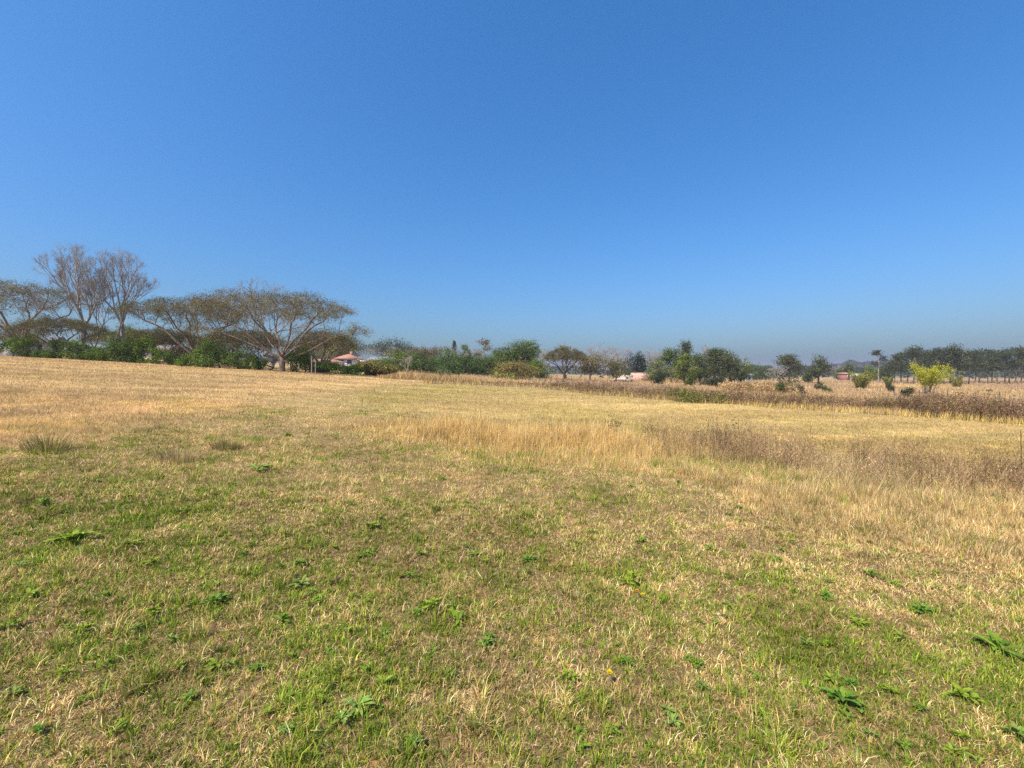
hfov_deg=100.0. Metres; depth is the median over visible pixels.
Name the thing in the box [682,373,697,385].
bush
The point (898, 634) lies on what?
flat weed
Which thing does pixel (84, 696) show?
flat weed
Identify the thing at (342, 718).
flat weed
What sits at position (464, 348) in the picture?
leafy tree
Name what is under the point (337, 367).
hedge shrub
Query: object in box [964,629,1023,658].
flat weed
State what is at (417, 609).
flat weed
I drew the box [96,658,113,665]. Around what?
flat weed
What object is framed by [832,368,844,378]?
leafy tree
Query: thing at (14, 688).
flat weed
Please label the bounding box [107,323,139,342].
leafy tree
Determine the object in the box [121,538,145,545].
flat weed
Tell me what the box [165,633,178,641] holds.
flat weed
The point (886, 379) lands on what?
bamboo bush
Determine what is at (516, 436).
tall dry grass
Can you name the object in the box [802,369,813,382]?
leafy tree
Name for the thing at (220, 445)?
grass tussock
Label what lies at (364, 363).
golden shrub
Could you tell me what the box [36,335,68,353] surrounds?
shed
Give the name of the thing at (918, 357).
gum tree
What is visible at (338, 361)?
outbuilding
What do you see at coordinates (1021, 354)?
gum tree
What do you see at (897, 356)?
gum tree
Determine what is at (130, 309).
acacia tree
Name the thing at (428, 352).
leafy tree
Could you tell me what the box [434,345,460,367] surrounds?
bare tree
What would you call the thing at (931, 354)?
gum tree
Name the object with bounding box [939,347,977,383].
gum tree
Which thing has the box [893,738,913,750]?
flat weed
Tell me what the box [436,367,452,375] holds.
sage bush
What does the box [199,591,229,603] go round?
flat weed
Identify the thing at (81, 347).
hedge shrub
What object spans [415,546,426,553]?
flat weed
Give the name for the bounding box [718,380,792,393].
dry maize
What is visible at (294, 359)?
hedge shrub
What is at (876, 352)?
gum tree
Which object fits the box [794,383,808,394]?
bush
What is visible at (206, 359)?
hedge shrub
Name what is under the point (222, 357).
hedge shrub
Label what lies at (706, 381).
bush
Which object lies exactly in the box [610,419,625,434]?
dead weed
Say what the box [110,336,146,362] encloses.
hedge shrub
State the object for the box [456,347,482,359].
bare tree
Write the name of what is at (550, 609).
flat weed
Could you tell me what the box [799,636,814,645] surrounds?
flat weed
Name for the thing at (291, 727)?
flat weed
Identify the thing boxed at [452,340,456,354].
conifer tree
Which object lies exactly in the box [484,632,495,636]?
flat weed
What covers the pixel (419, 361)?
leafy tree
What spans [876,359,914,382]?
gum tree
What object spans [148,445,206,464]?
grass tussock
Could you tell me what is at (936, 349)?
gum tree
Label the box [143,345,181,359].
farm building
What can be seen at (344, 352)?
leafy tree
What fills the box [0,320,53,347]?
leafy tree
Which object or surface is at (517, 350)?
leafy tree
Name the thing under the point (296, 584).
flat weed
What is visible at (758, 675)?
flat weed
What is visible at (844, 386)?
dry veld grass
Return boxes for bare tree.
[19,242,125,357]
[72,247,159,343]
[229,275,312,366]
[244,340,287,369]
[359,346,397,358]
[400,355,411,370]
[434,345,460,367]
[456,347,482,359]
[536,349,555,374]
[557,343,572,378]
[581,342,619,377]
[610,347,634,370]
[641,348,661,364]
[827,366,840,379]
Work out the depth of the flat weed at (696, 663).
2.38 m
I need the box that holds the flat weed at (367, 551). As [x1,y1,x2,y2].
[357,548,372,556]
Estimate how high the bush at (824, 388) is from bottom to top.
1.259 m
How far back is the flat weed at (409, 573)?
3.20 m
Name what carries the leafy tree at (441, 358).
on the ground at (638, 682)
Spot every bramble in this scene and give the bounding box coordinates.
[665,386,705,402]
[701,390,731,402]
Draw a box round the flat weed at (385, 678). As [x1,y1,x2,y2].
[374,675,393,687]
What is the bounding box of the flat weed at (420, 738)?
[401,730,423,749]
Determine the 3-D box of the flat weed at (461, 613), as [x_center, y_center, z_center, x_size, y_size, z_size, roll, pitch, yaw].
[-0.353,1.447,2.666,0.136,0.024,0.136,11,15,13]
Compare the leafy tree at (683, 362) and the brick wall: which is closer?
the leafy tree at (683, 362)
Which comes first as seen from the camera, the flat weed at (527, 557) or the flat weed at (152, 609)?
the flat weed at (152, 609)
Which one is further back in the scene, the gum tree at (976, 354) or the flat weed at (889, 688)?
the gum tree at (976, 354)
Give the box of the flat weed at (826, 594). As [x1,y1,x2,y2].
[819,590,833,599]
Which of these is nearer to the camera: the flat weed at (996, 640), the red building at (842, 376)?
the flat weed at (996, 640)
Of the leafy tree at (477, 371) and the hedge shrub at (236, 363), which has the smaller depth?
the hedge shrub at (236, 363)
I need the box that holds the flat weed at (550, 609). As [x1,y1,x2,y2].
[543,605,555,615]
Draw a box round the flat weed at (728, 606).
[721,600,737,610]
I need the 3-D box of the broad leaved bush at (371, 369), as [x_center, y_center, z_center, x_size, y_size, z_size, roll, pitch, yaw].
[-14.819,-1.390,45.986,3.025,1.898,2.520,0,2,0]
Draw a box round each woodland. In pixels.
[219,350,1023,378]
[626,359,1020,370]
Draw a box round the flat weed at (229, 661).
[223,657,233,666]
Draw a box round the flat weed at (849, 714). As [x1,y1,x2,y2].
[838,708,853,721]
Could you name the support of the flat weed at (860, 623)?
on the ground at (638, 682)
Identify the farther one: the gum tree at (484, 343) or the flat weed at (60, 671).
the gum tree at (484, 343)
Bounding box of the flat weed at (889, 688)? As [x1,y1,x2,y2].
[880,683,898,692]
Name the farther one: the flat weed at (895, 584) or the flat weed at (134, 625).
the flat weed at (895, 584)
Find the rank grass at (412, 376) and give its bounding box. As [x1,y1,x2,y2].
[377,370,476,382]
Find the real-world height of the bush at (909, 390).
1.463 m
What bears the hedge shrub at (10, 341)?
on the ground at (638, 682)
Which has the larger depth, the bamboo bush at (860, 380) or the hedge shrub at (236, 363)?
the bamboo bush at (860, 380)
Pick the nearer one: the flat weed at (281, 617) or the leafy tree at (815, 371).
the flat weed at (281, 617)
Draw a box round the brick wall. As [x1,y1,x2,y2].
[631,372,655,381]
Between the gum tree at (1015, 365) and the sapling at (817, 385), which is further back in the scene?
the gum tree at (1015, 365)
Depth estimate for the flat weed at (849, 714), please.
2.05 m
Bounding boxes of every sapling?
[775,381,790,392]
[784,379,797,391]
[811,381,824,388]
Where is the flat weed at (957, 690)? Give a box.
[942,681,984,703]
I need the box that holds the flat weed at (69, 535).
[41,529,101,541]
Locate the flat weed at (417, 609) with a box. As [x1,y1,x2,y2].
[412,607,419,614]
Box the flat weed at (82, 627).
[70,622,97,631]
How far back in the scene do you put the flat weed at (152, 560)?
3.07 m
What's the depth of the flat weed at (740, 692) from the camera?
2.18 m
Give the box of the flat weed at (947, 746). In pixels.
[941,742,962,752]
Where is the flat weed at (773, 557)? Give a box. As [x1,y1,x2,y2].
[769,554,781,561]
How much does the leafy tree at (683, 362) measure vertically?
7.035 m
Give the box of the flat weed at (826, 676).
[821,670,837,681]
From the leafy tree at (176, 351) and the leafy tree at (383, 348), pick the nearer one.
the leafy tree at (176, 351)
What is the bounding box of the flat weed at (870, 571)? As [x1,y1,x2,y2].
[859,568,882,577]
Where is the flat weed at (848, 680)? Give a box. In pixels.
[843,675,857,684]
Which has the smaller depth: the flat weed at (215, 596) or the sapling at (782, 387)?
the flat weed at (215, 596)
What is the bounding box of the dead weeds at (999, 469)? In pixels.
[634,409,1023,496]
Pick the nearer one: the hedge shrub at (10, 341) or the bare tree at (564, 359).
the hedge shrub at (10, 341)
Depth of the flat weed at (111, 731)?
1.73 m
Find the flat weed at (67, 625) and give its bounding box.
[57,622,73,630]
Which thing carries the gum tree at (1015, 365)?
on the ground at (638, 682)
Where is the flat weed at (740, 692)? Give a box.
[730,688,745,695]
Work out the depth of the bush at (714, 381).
71.95 m
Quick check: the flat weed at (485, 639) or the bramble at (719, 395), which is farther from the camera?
the bramble at (719, 395)
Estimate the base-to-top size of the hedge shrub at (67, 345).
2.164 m
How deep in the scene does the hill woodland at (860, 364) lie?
655.99 m
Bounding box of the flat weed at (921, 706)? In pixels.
[913,701,929,709]
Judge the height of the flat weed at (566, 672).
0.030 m
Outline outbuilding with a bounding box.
[285,359,346,365]
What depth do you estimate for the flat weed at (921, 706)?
2.12 m
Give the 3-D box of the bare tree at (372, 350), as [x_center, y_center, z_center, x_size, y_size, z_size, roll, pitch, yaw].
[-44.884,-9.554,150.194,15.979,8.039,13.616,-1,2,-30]
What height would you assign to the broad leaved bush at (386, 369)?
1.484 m
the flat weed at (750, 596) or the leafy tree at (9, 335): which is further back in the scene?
the leafy tree at (9, 335)
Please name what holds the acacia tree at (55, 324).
on the ground at (638, 682)
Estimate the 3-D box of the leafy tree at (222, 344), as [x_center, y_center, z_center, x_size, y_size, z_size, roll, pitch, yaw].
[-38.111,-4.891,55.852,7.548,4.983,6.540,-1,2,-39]
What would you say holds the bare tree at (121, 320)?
on the ground at (638, 682)
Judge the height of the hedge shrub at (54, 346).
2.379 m
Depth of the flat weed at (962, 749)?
1.86 m
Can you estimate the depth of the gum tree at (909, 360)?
139.76 m
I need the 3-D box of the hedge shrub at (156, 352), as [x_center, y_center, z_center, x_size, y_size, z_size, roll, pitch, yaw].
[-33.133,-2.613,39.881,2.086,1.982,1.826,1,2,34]
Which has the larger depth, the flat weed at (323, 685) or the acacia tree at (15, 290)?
the acacia tree at (15, 290)
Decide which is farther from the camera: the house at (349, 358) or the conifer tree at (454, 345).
the conifer tree at (454, 345)
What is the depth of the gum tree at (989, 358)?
123.72 m
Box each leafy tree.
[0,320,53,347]
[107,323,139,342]
[165,344,192,360]
[186,331,245,354]
[285,339,321,368]
[312,332,373,358]
[315,338,360,358]
[363,336,415,359]
[370,356,404,371]
[381,344,416,371]
[396,350,435,373]
[405,344,445,367]
[421,345,457,373]
[437,351,484,374]
[458,344,472,363]
[460,350,490,375]
[476,352,505,375]
[483,345,521,370]
[500,338,536,376]
[519,338,547,377]
[526,358,556,379]
[572,351,611,379]
[599,359,634,381]
[623,351,649,372]
[640,356,678,381]
[657,347,690,382]
[668,351,703,382]
[675,338,693,379]
[689,352,721,381]
[693,346,738,382]
[713,350,753,382]
[734,356,755,380]
[741,362,784,379]
[768,353,808,382]
[802,354,833,382]
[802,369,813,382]
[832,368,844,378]
[843,363,856,372]
[859,365,876,379]
[873,365,895,379]
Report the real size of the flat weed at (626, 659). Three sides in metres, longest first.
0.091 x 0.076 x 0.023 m
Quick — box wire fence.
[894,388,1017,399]
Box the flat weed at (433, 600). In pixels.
[421,597,442,607]
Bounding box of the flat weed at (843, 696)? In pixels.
[821,686,866,712]
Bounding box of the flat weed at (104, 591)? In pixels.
[95,589,111,596]
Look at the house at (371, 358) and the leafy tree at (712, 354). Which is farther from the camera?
the house at (371, 358)
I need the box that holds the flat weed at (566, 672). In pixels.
[556,666,578,680]
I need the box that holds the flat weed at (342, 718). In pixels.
[330,709,350,725]
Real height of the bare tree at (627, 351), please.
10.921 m
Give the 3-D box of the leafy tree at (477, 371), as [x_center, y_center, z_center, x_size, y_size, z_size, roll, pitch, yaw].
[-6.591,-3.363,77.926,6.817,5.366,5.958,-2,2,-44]
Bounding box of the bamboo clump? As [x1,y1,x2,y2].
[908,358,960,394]
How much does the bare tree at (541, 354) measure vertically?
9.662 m
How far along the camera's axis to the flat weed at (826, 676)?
2.31 m
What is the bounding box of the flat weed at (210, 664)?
[204,657,225,671]
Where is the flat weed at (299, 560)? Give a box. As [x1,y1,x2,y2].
[290,558,306,564]
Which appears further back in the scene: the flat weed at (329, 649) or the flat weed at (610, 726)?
the flat weed at (329, 649)
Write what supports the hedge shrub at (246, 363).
on the ground at (638, 682)
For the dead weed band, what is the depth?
24.87 m
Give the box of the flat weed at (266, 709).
[258,704,274,713]
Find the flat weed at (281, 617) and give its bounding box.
[273,612,291,622]
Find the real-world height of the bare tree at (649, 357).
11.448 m
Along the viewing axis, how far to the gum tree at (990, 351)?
128.78 m
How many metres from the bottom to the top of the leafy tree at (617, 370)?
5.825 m
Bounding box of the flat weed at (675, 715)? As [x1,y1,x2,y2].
[664,713,683,728]
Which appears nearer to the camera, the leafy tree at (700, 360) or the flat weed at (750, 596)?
the flat weed at (750, 596)
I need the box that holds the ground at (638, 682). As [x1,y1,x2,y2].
[0,356,1023,767]
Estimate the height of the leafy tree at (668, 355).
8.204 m
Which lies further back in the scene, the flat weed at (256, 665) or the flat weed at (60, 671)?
the flat weed at (256, 665)
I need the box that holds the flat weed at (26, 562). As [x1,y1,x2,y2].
[11,560,31,565]
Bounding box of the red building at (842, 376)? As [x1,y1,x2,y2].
[837,372,849,379]
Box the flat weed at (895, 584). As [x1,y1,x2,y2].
[884,577,904,585]
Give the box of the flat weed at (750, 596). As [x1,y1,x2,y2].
[743,592,755,599]
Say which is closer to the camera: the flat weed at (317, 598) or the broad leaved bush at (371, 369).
the flat weed at (317, 598)
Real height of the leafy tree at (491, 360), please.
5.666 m
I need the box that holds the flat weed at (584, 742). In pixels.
[577,736,591,747]
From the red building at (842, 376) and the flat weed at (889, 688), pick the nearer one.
the flat weed at (889, 688)
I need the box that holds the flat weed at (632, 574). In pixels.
[618,571,642,583]
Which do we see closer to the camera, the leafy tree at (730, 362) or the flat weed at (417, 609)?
the flat weed at (417, 609)
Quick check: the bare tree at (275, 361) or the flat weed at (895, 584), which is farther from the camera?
the bare tree at (275, 361)
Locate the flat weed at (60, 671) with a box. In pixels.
[54,667,73,678]
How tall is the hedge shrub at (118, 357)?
3.125 m
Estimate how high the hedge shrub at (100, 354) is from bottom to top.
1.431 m
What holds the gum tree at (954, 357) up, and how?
on the ground at (638, 682)
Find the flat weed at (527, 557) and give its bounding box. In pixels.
[521,553,536,561]
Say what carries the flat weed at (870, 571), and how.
on the ground at (638, 682)
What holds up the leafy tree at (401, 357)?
on the ground at (638, 682)
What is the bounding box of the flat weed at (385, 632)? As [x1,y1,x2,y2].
[375,627,389,639]
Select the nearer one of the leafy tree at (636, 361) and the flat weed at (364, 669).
the flat weed at (364, 669)
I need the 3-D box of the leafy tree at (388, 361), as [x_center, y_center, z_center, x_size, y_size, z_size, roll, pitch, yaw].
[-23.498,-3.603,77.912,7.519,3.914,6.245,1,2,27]
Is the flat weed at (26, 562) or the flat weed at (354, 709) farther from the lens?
the flat weed at (26, 562)
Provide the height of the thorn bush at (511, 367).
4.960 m
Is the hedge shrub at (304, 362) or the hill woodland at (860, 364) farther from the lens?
the hill woodland at (860, 364)
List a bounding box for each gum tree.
[470,338,492,356]
[868,350,887,381]
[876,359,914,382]
[887,352,918,381]
[893,345,934,383]
[895,352,927,380]
[903,350,934,378]
[916,349,946,369]
[921,347,946,378]
[928,342,975,376]
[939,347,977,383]
[956,349,992,383]
[959,351,987,382]
[964,354,1010,383]
[968,347,1002,381]
[976,348,1009,382]
[984,350,1009,381]
[989,347,1021,383]
[989,350,1023,383]
[1000,345,1022,382]
[1004,345,1023,382]
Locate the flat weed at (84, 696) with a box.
[77,692,94,701]
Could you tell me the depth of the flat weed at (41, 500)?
4.12 m
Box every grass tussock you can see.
[12,430,81,453]
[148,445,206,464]
[206,435,242,450]
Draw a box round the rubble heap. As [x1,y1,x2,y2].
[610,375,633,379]
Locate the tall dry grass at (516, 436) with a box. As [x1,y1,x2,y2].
[314,393,1023,567]
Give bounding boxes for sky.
[0,0,1023,370]
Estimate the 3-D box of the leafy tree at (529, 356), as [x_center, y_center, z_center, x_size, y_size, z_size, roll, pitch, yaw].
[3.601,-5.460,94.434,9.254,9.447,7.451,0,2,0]
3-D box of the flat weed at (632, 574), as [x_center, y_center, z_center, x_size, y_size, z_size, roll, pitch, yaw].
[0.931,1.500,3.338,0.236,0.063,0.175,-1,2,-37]
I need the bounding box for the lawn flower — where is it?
[606,669,611,685]
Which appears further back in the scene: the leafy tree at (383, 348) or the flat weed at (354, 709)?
the leafy tree at (383, 348)
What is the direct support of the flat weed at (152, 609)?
on the ground at (638, 682)
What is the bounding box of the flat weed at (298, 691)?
[283,689,301,699]
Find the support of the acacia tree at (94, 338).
on the ground at (638, 682)
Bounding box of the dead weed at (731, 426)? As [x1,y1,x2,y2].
[708,410,748,440]
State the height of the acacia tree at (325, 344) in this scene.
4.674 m
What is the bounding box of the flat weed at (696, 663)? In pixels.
[688,657,704,667]
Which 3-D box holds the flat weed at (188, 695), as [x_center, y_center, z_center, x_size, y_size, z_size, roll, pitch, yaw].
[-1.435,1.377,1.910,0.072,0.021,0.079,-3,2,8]
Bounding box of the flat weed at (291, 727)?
[277,720,293,734]
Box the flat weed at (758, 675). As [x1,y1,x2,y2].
[747,669,765,678]
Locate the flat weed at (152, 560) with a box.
[140,557,159,564]
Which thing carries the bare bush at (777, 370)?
on the ground at (638, 682)
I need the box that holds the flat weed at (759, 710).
[750,704,770,715]
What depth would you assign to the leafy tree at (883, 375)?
157.62 m
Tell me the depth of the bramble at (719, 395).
27.02 m
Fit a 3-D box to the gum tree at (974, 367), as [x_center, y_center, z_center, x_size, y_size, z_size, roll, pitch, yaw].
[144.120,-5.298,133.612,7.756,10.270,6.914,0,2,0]
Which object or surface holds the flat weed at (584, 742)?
on the ground at (638, 682)
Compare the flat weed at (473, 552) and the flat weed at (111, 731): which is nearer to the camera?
the flat weed at (111, 731)
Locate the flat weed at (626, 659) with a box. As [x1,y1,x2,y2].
[620,654,634,665]
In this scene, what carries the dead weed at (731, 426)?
on the ground at (638, 682)
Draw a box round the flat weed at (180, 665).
[170,659,187,669]
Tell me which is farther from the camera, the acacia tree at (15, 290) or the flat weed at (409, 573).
the acacia tree at (15, 290)
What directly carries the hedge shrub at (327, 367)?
on the ground at (638, 682)
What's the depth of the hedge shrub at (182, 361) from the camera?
39.69 m
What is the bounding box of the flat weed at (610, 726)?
[604,718,619,732]
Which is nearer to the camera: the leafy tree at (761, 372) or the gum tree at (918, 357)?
the gum tree at (918, 357)
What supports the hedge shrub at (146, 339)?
on the ground at (638, 682)
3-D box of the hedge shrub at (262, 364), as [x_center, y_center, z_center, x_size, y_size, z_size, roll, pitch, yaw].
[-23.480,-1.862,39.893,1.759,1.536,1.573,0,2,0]
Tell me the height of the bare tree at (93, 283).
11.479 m
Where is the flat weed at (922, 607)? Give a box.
[912,600,932,612]
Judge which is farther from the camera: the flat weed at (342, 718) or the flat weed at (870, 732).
the flat weed at (870, 732)
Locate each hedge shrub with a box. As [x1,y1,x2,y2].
[0,334,21,356]
[4,332,45,356]
[29,348,54,357]
[41,337,65,357]
[54,339,82,358]
[63,342,92,359]
[79,343,107,360]
[92,349,114,360]
[98,333,132,361]
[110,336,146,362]
[132,334,159,363]
[145,346,165,363]
[159,350,178,364]
[171,353,194,366]
[186,344,207,366]
[195,336,237,367]
[198,347,217,367]
[226,348,248,368]
[240,346,256,369]
[248,356,270,369]
[285,351,306,371]
[297,345,313,371]
[304,359,325,372]
[318,363,334,372]
[327,361,349,373]
[338,364,354,373]
[348,362,365,374]
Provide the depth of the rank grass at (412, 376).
40.03 m
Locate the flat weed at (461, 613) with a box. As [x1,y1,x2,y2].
[448,607,465,625]
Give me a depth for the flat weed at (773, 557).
3.84 m
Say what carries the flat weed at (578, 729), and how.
on the ground at (638, 682)
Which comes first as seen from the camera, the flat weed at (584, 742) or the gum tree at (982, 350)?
the flat weed at (584, 742)
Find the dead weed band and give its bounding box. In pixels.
[422,377,1023,424]
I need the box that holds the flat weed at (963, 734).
[948,727,973,738]
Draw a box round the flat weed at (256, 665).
[248,661,265,671]
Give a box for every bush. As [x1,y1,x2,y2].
[362,362,381,375]
[377,364,398,375]
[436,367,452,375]
[485,357,543,379]
[649,373,664,384]
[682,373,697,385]
[697,376,711,385]
[710,375,724,386]
[766,365,788,382]
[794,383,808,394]
[820,385,834,391]
[847,369,878,388]
[881,376,893,384]
[885,382,894,391]
[897,387,915,397]
[949,374,963,386]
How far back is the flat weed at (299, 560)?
3.25 m
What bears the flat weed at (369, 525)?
on the ground at (638, 682)
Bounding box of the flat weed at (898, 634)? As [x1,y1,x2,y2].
[891,629,909,638]
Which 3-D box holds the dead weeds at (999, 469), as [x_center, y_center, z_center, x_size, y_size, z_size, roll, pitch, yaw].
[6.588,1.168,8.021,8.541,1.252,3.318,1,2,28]
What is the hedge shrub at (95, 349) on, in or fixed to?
on the ground at (638, 682)
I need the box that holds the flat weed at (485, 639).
[478,634,494,645]
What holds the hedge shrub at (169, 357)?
on the ground at (638, 682)
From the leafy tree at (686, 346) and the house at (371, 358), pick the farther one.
the house at (371, 358)
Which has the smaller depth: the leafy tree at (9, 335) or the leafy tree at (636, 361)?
the leafy tree at (9, 335)
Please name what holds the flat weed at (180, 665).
on the ground at (638, 682)
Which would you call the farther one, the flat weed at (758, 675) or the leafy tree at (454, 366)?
the leafy tree at (454, 366)
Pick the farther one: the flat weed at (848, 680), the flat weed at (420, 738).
the flat weed at (848, 680)
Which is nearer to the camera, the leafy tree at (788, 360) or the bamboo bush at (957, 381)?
the bamboo bush at (957, 381)
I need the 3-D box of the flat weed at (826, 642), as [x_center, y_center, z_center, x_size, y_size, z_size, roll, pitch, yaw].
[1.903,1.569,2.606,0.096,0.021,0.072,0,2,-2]
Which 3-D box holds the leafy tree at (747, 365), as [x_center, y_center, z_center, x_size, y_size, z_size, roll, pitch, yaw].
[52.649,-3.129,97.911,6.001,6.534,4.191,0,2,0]
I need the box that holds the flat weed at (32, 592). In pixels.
[15,586,42,598]
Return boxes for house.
[333,352,366,366]
[368,357,396,365]
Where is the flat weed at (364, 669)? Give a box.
[359,665,369,673]
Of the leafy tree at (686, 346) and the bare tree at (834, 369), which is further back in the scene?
the bare tree at (834, 369)
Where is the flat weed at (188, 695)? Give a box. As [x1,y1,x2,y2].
[179,688,198,700]
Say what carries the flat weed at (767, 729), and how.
on the ground at (638, 682)
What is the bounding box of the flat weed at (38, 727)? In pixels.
[27,721,46,732]
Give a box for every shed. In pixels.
[0,340,38,355]
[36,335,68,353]
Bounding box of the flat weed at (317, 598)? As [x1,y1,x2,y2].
[304,593,322,604]
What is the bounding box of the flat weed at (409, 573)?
[401,571,415,575]
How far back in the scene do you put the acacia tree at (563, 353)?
83.74 m
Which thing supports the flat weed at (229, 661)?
on the ground at (638, 682)
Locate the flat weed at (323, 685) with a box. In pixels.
[317,684,326,691]
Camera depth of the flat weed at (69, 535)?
3.37 m
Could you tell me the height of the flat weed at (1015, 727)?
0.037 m
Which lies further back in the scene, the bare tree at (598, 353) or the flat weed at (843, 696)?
the bare tree at (598, 353)
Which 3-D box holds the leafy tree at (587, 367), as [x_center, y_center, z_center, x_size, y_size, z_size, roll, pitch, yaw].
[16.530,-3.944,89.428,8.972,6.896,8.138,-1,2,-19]
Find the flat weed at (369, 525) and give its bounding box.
[364,521,378,527]
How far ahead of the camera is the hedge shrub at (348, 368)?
42.56 m
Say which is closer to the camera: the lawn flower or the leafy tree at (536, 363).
the lawn flower
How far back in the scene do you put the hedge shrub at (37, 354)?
39.53 m
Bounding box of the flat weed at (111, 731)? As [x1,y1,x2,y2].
[104,717,127,734]
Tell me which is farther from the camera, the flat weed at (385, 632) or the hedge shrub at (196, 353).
the hedge shrub at (196, 353)
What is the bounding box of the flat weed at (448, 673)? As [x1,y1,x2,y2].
[442,667,455,677]
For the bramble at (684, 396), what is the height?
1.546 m
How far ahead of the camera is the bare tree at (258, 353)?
40.99 m
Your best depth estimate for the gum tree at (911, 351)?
121.83 m
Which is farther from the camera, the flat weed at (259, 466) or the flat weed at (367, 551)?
the flat weed at (259, 466)
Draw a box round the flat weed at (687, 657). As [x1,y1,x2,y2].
[683,654,693,659]
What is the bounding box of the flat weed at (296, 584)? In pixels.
[286,574,309,588]
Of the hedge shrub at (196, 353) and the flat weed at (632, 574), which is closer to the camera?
the flat weed at (632, 574)
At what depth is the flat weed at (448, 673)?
2.19 m
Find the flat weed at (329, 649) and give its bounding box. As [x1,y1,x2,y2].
[324,646,334,653]
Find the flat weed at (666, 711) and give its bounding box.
[660,703,675,713]
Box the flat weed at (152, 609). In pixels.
[144,604,160,615]
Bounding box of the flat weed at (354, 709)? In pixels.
[342,690,374,717]
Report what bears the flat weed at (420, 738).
on the ground at (638, 682)
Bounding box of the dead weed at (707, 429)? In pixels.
[697,412,710,447]
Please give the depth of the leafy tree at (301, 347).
54.55 m
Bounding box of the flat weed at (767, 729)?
[761,723,779,744]
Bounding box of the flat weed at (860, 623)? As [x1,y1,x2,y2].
[849,616,869,628]
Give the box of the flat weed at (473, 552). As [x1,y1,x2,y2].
[468,549,479,553]
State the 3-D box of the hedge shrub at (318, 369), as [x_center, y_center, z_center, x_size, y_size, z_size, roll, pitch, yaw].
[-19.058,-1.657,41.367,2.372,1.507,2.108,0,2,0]
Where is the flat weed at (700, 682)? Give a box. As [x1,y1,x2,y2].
[695,680,709,689]
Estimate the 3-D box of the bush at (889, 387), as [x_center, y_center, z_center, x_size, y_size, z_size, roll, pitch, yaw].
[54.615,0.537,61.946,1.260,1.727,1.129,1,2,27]
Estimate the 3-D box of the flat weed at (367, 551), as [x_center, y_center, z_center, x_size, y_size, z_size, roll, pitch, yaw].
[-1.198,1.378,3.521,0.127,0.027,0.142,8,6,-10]
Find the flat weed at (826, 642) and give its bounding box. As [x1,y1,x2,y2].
[818,639,831,645]
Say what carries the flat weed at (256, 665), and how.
on the ground at (638, 682)
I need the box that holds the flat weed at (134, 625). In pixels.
[130,622,143,627]
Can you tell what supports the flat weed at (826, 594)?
on the ground at (638, 682)
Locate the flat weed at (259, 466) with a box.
[248,463,272,470]
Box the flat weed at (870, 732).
[861,726,879,736]
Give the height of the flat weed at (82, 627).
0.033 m
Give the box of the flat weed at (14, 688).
[3,683,24,693]
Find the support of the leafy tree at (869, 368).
on the ground at (638, 682)
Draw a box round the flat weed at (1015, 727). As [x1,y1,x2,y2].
[997,720,1023,738]
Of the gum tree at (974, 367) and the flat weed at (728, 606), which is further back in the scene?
the gum tree at (974, 367)
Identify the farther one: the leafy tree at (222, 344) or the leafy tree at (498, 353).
the leafy tree at (498, 353)
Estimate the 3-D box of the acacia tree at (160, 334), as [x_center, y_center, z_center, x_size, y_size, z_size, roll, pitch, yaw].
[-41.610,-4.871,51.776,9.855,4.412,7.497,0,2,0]
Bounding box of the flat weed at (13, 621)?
[0,615,27,626]
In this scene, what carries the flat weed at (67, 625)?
on the ground at (638, 682)
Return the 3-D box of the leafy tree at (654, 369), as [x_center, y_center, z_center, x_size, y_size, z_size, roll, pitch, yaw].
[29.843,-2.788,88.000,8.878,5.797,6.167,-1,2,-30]
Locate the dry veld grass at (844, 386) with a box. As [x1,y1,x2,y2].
[430,373,1023,410]
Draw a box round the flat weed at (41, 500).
[36,497,53,503]
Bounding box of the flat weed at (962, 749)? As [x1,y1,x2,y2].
[950,742,974,756]
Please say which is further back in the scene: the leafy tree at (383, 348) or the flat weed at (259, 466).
the leafy tree at (383, 348)
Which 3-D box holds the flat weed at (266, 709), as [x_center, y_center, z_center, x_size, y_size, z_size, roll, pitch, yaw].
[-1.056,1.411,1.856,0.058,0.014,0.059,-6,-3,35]
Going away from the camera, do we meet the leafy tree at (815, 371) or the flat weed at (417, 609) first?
the flat weed at (417, 609)
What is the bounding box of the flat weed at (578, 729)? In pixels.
[573,724,586,732]
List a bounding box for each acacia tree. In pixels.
[0,277,108,353]
[0,314,116,355]
[72,327,185,353]
[102,293,252,363]
[126,326,201,360]
[178,285,376,370]
[186,327,296,365]
[282,328,361,364]
[543,345,589,378]
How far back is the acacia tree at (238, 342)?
46.06 m
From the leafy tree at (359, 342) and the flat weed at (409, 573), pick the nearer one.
the flat weed at (409, 573)
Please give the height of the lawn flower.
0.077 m
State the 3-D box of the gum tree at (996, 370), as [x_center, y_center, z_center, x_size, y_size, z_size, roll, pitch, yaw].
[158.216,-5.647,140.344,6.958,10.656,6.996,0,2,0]
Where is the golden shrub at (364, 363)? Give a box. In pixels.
[353,358,379,370]

